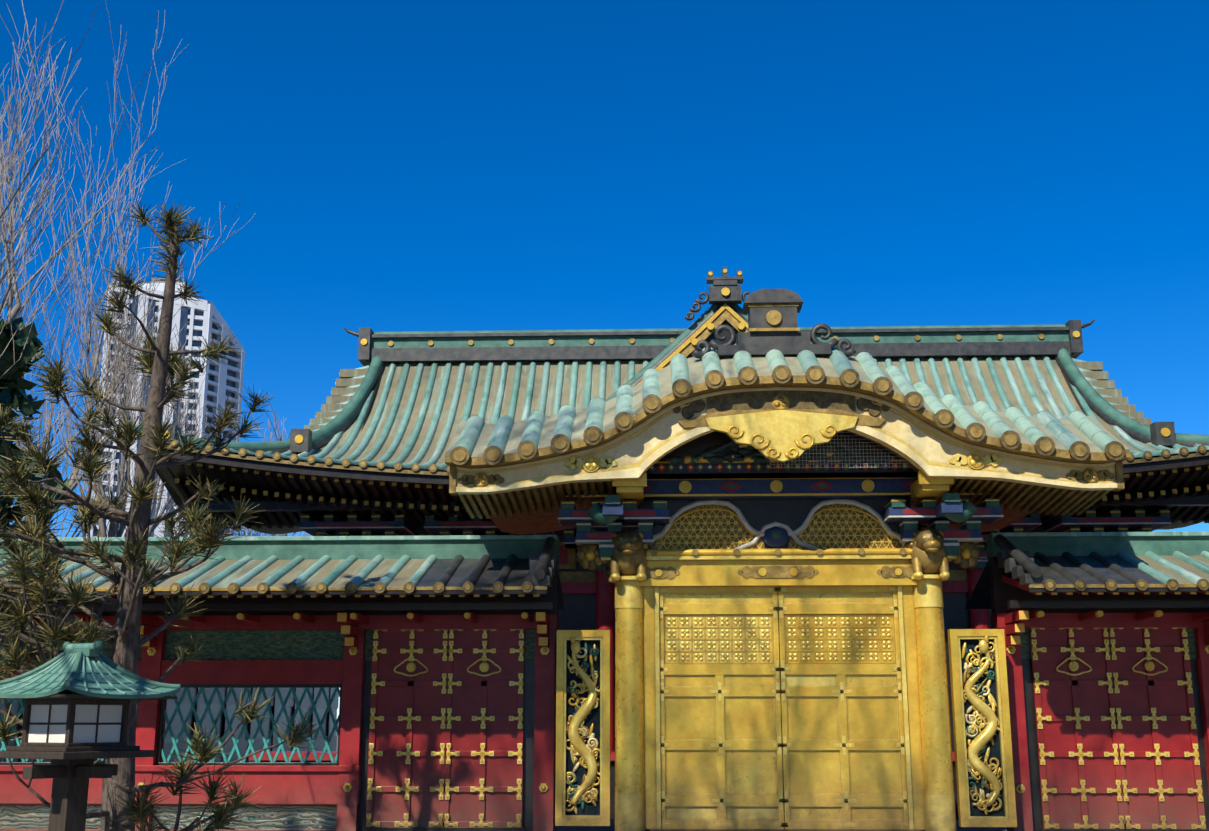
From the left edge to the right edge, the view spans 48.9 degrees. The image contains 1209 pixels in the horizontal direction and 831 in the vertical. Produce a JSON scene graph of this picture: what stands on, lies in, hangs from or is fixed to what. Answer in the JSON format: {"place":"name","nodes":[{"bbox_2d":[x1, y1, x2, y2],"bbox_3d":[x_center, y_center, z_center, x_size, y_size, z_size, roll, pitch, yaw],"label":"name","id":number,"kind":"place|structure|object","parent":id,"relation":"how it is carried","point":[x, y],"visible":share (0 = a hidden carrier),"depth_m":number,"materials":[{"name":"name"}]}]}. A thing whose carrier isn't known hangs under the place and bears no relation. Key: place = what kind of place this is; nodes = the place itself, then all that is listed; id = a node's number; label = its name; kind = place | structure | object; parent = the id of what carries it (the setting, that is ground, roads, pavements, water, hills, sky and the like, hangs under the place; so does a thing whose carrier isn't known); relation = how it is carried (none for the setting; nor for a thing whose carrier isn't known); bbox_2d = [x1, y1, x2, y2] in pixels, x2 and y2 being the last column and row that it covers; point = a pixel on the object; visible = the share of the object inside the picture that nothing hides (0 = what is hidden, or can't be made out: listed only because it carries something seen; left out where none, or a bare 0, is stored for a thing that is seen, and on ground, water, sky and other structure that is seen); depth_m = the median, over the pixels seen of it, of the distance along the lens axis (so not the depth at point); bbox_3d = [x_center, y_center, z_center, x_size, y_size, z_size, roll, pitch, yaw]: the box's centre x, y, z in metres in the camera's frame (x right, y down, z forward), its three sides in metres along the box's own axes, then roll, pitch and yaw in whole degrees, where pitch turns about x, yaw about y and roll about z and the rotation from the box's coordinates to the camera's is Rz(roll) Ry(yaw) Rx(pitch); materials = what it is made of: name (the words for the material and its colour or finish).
{"place":"outdoors","nodes":[
{"label":"outdoors","id":0,"kind":"place"},
{"bbox_2d":[0,0,1208,716],"label":"sky","id":1,"kind":"structure","parent":0,"point":[399,165],"materials":[{"name":"blue"}]},
{"bbox_3d":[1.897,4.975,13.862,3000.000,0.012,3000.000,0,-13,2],"label":"ground","id":2,"kind":"structure","parent":0,"visible":0},
{"bbox_2d":[0,316,44,466],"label":"evergreen","id":3,"kind":"object","parent":2,"relation":"on","point":[14,384],"visible":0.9,"depth_m":30.76,"materials":[{"name":"green plant"}]},
{"bbox_2d":[0,416,77,531],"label":"evergreen","id":4,"kind":"object","parent":2,"relation":"on","point":[6,513],"visible":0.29,"depth_m":38.55,"materials":[{"name":"green plant"}]},
{"bbox_2d":[0,0,97,377],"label":"bare tree","id":5,"kind":"object","parent":2,"relation":"on","point":[12,314],"visible":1,"depth_m":30.80,"materials":[{"name":"brown plant"}]},
{"bbox_2d":[0,640,180,830],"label":"lantern","id":6,"kind":"object","parent":2,"relation":"on","point":[77,697],"visible":1,"depth_m":9.42,"materials":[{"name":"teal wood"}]},
{"bbox_2d":[0,0,188,537],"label":"bare tree","id":7,"kind":"object","parent":2,"relation":"on","point":[73,484],"visible":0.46,"depth_m":44.31,"materials":[{"name":"brown plant"}]},
{"bbox_2d":[32,147,254,536],"bbox_3d":[-13.956,0.860,38.483,5.740,19.085,6.852,0,-13,2],"label":"bare tree","id":8,"kind":"object","parent":2,"relation":"on","point":[118,529],"visible":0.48,"depth_m":39.05,"materials":[{"name":"brown plant"}]},
{"bbox_2d":[0,197,320,830],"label":"pine","id":9,"kind":"object","parent":2,"relation":"on","point":[122,808],"visible":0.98,"depth_m":11.06,"materials":[{"name":"green plant"}]},
{"bbox_2d":[86,257,244,536],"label":"tower","id":10,"kind":"structure","parent":2,"relation":"on","point":[221,383],"depth_m":376.09,"materials":[{"name":"white concrete"},{"name":"glass"}]},
{"bbox_2d":[154,391,306,536],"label":"bare tree","id":11,"kind":"object","parent":2,"relation":"on","point":[274,439],"visible":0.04,"depth_m":40.78,"materials":[{"name":"brown plant"}]},
{"bbox_2d":[0,533,564,830],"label":"wall","id":12,"kind":"structure","parent":2,"relation":"on","point":[433,658],"depth_m":14.81,"materials":[{"name":"red paint"}]},
{"bbox_2d":[0,688,338,761],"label":"lattice","id":13,"kind":"object","parent":12,"relation":"in","point":[266,725],"visible":0.23,"depth_m":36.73,"materials":[{"name":"green paint"},{"name":"red lacquer"}]},
{"bbox_2d":[121,267,1208,819],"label":"haiden","id":14,"kind":"structure","parent":2,"relation":"on","point":[363,453],"depth_m":25.41,"materials":[{"name":"green metal"}]},
{"bbox_2d":[555,548,1006,830],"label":"double door","id":15,"kind":"structure","parent":2,"relation":"on","point":[803,689],"depth_m":14.31,"materials":[{"name":"gold metal"}]},
{"bbox_2d":[555,630,609,825],"bbox_3d":[-0.227,3.354,14.348,0.587,2.050,0.152,0,-13,2],"label":"carved dragon panel","id":16,"kind":"object","parent":15,"relation":"attached to","point":[582,793],"visible":1,"depth_m":14.32,"materials":[{"name":"gold metal"}]},
{"bbox_2d":[576,529,650,582],"bbox_3d":[0.196,1.570,14.746,0.798,0.585,0.707,-9,-16,35],"label":"lion","id":17,"kind":"object","parent":15,"relation":"on","point":[628,561],"visible":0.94,"depth_m":14.45},
{"bbox_2d":[640,499,910,548],"bbox_3d":[1.898,1.254,14.744,3.000,0.660,0.188,0,-13,2],"label":"transom","id":18,"kind":"object","parent":15,"relation":"on","point":[776,524],"visible":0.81,"depth_m":14.74,"materials":[{"name":"gold metal"}]},
{"bbox_2d":[558,431,1003,557],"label":"roof support brackets","id":19,"kind":"object","parent":15,"relation":"on","point":[715,465],"visible":0.77,"depth_m":14.43,"materials":[{"name":"blue paint"}]},
{"bbox_2d":[445,289,1129,533],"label":"curved gable roof","id":20,"kind":"structure","parent":19,"relation":"on","point":[772,383],"depth_m":13.99,"materials":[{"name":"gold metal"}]},
{"bbox_2d":[903,527,979,580],"bbox_3d":[3.602,1.540,14.618,0.794,0.585,0.708,8,-15,-30],"label":"lion","id":21,"kind":"object","parent":15,"relation":"on","point":[929,559],"visible":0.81,"depth_m":14.32},
{"bbox_2d":[948,629,1016,826],"bbox_3d":[4.033,3.318,14.190,0.592,2.050,0.152,0,-13,2],"label":"carved dragon panel","id":22,"kind":"object","parent":15,"relation":"attached to","point":[985,786],"visible":1,"depth_m":14.16,"materials":[{"name":"gold metal"}]},
{"bbox_2d":[965,531,1208,830],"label":"wall","id":23,"kind":"structure","parent":2,"relation":"on","point":[1106,634],"depth_m":14.53,"materials":[{"name":"red paint"}]}
]}

